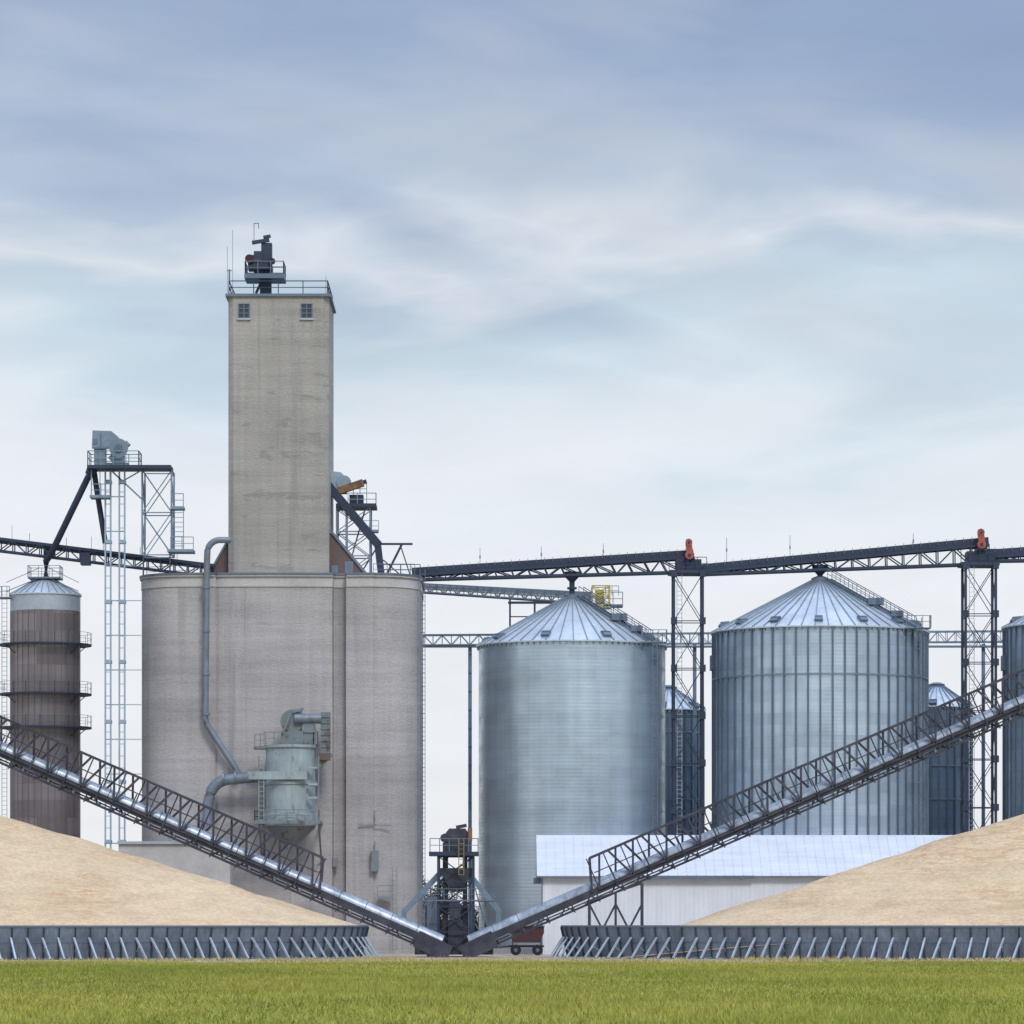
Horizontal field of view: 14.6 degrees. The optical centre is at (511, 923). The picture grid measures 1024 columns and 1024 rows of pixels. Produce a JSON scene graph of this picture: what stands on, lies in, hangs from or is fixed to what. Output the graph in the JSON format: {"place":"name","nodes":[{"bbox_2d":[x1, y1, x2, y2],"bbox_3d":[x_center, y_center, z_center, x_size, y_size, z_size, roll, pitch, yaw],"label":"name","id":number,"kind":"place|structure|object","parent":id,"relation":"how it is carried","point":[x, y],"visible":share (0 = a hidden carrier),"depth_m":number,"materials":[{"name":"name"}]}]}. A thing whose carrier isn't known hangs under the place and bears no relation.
{"place":"outdoors","nodes":[
{"label":"outdoors","id":0,"kind":"place"},
{"bbox_2d":[117,841,234,884],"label":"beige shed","id":1,"kind":"structure","parent":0,"point":[178,855],"depth_m":391.00,"materials":[{"name":"grey metal"}]},
{"bbox_2d":[424,891,460,933],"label":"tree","id":2,"kind":"object","parent":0,"point":[440,910],"visible":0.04,"depth_m":451.32,"materials":[{"name":"green plant"}]},
{"bbox_2d":[423,876,462,928],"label":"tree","id":3,"kind":"object","parent":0,"point":[434,890],"visible":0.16,"depth_m":444.69,"materials":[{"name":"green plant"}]},
{"bbox_2d":[441,897,478,919],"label":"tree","id":4,"kind":"object","parent":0,"point":[462,908],"visible":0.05,"depth_m":459.27,"materials":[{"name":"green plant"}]},
{"bbox_2d":[460,903,478,940],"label":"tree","id":5,"kind":"object","parent":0,"point":[476,919],"visible":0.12,"depth_m":454.55,"materials":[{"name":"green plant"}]},
{"bbox_2d":[0,0,1023,918],"label":"sky","id":6,"kind":"structure","parent":0,"point":[630,276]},
{"bbox_2d":[0,941,1023,1023],"bbox_3d":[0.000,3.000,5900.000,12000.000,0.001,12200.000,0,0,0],"label":"ground","id":7,"kind":"structure","parent":0,"point":[503,955],"depth_m":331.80,"materials":[{"name":"green plant"}]},
{"bbox_2d":[0,565,91,837],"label":"brown steel silo","id":8,"kind":"object","parent":7,"relation":"on","point":[44,645],"visible":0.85,"depth_m":400.03,"materials":[{"name":"brown metal"}]},
{"bbox_2d":[43,430,194,850],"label":"bucket elevator","id":9,"kind":"object","parent":7,"relation":"on","point":[112,442],"visible":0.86,"depth_m":398.92,"materials":[{"name":"grey metal"}]},
{"bbox_2d":[0,815,355,924],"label":"grain pile","id":10,"kind":"object","parent":7,"relation":"on","point":[48,877],"visible":0.98,"depth_m":338.25,"materials":[{"name":"beige food"}]},
{"bbox_2d":[0,927,366,959],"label":"panels","id":11,"kind":"object","parent":7,"relation":"on","point":[98,934],"visible":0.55,"depth_m":332.41,"materials":[{"name":"grey metal"}]},
{"bbox_2d":[0,937,379,959],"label":"braces","id":12,"kind":"object","parent":7,"relation":"on","point":[368,946],"visible":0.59,"depth_m":333.99,"materials":[{"name":"metal"}]},
{"bbox_2d":[11,927,368,959],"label":"posts","id":13,"kind":"object","parent":7,"relation":"on","point":[366,934],"visible":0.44,"depth_m":334.38,"materials":[{"name":"grey metal"}]},
{"bbox_2d":[0,925,368,942],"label":"top rail","id":14,"kind":"object","parent":13,"relation":"attached to","point":[182,926],"visible":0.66,"depth_m":332.60,"materials":[{"name":"grey metal"}]},
{"bbox_2d":[0,715,452,957],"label":"inclined conveyor","id":15,"kind":"object","parent":7,"relation":"on","point":[429,941],"visible":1,"depth_m":351.19,"materials":[{"name":"metal"}]},
{"bbox_2d":[139,223,424,952],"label":"concrete grain elevator","id":16,"kind":"object","parent":7,"relation":"on","point":[308,614],"visible":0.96,"depth_m":400.62,"materials":[{"name":"grey concrete"}]},
{"bbox_2d":[0,533,214,576],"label":"roof conveyor bridge","id":17,"kind":"structure","parent":16,"relation":"attached to","point":[85,555],"depth_m":403.12,"materials":[{"name":"black metal"}]},
{"bbox_2d":[202,537,332,862],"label":"dust collector","id":18,"kind":"object","parent":16,"relation":"attached to","point":[287,777],"visible":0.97,"depth_m":395.51,"materials":[{"name":"metal"}]},
{"bbox_2d":[239,304,310,316],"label":"tower window panes","id":19,"kind":"structure","parent":16,"relation":"in","point":[240,305],"depth_m":401.94,"materials":[{"name":"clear glass"}]},
{"bbox_2d":[238,303,311,317],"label":"tower window frames","id":20,"kind":"structure","parent":16,"relation":"in","point":[243,308],"depth_m":401.84,"materials":[{"name":"grey metal"}]},
{"bbox_2d":[331,471,420,575],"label":"elevator head platform","id":21,"kind":"structure","parent":16,"relation":"on","point":[341,483],"depth_m":407.25,"materials":[{"name":"black metal"}]},
{"bbox_2d":[424,583,622,625],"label":"reclaim conveyor","id":22,"kind":"object","parent":16,"relation":"attached to","point":[522,592],"visible":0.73,"depth_m":424.16,"materials":[{"name":"grey metal"}]},
{"bbox_2d":[401,824,501,956],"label":"transfer elevator","id":23,"kind":"object","parent":7,"relation":"on","point":[457,839],"visible":0.9,"depth_m":356.00,"materials":[{"name":"black metal"}]},
{"bbox_2d":[496,926,544,954],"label":"grain wagon","id":24,"kind":"object","parent":7,"relation":"on","point":[535,935],"visible":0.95,"depth_m":374.00,"materials":[{"name":"red paint"}]},
{"bbox_2d":[476,571,667,952],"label":"galvanised grain silo","id":25,"kind":"object","parent":7,"relation":"on","point":[572,712],"visible":0.86,"depth_m":404.04,"materials":[{"name":"metal"}]},
{"bbox_2d":[665,685,705,834],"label":"grain silo","id":26,"kind":"object","parent":7,"relation":"on","point":[686,755],"visible":0.19,"depth_m":432.52,"materials":[{"name":"metal"}]},
{"bbox_2d":[668,538,706,834],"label":"conveyor support tower","id":27,"kind":"structure","parent":7,"relation":"on","point":[689,565],"depth_m":410.37,"materials":[{"name":"black metal"}]},
{"bbox_2d":[412,548,694,581],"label":"overhead conveyor","id":28,"kind":"object","parent":27,"relation":"on","point":[434,573],"visible":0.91,"depth_m":411.35,"materials":[{"name":"black metal"}]},
{"bbox_2d":[423,630,1001,941],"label":"catwalk","id":29,"kind":"object","parent":7,"relation":"on","point":[694,646],"visible":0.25,"depth_m":429.82,"materials":[{"name":"grey metal"}]},
{"bbox_2d":[458,669,1023,956],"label":"inclined conveyor","id":30,"kind":"object","parent":7,"relation":"on","point":[481,941],"visible":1,"depth_m":353.19,"materials":[{"name":"metal"}]},
{"bbox_2d":[550,936,1021,959],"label":"braces","id":31,"kind":"object","parent":7,"relation":"on","point":[560,944],"visible":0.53,"depth_m":334.53,"materials":[{"name":"metal"}]},
{"bbox_2d":[560,927,1019,959],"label":"posts","id":32,"kind":"object","parent":7,"relation":"on","point":[562,932],"visible":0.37,"depth_m":334.51,"materials":[{"name":"grey metal"}]},
{"bbox_2d":[561,925,1023,942],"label":"top rail","id":33,"kind":"object","parent":32,"relation":"attached to","point":[792,926],"visible":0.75,"depth_m":333.48,"materials":[{"name":"grey metal"}]},
{"bbox_2d":[563,927,1023,959],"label":"panels","id":34,"kind":"object","parent":7,"relation":"on","point":[962,934],"visible":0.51,"depth_m":333.03,"materials":[{"name":"grey metal"}]},
{"bbox_2d":[710,565,930,834],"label":"galvanised grain silo","id":35,"kind":"object","parent":7,"relation":"on","point":[818,665],"visible":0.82,"depth_m":402.80,"materials":[{"name":"metal"}]},
{"bbox_2d":[629,814,1023,956],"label":"grain pile","id":36,"kind":"object","parent":7,"relation":"on","point":[974,877],"visible":0.85,"depth_m":339.30,"materials":[{"name":"beige food"}]},
{"bbox_2d":[929,682,973,834],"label":"grain silo","id":37,"kind":"object","parent":7,"relation":"on","point":[944,792],"visible":0.34,"depth_m":432.36,"materials":[{"name":"metal"}]},
{"bbox_2d":[957,528,999,832],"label":"conveyor support tower","id":38,"kind":"structure","parent":7,"relation":"on","point":[979,556],"depth_m":410.50,"materials":[{"name":"black metal"}]},
{"bbox_2d":[699,537,989,575],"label":"overhead conveyor","id":39,"kind":"object","parent":38,"relation":"on","point":[731,568],"visible":1,"depth_m":411.35,"materials":[{"name":"black metal"}]},
{"bbox_2d":[986,545,1023,562],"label":"overhead conveyor","id":40,"kind":"object","parent":38,"relation":"on","point":[1013,554],"visible":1,"depth_m":411.35,"materials":[{"name":"grey metal"}]},
{"bbox_2d":[1001,615,1023,819],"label":"galvanised grain silo","id":41,"kind":"object","parent":7,"relation":"on","point":[1012,658],"visible":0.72,"depth_m":409.00,"materials":[{"name":"metal"}]},
{"bbox_2d":[533,835,951,954],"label":"white warehouse","id":42,"kind":"structure","parent":0,"point":[748,869],"depth_m":384.53,"materials":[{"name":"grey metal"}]}
]}

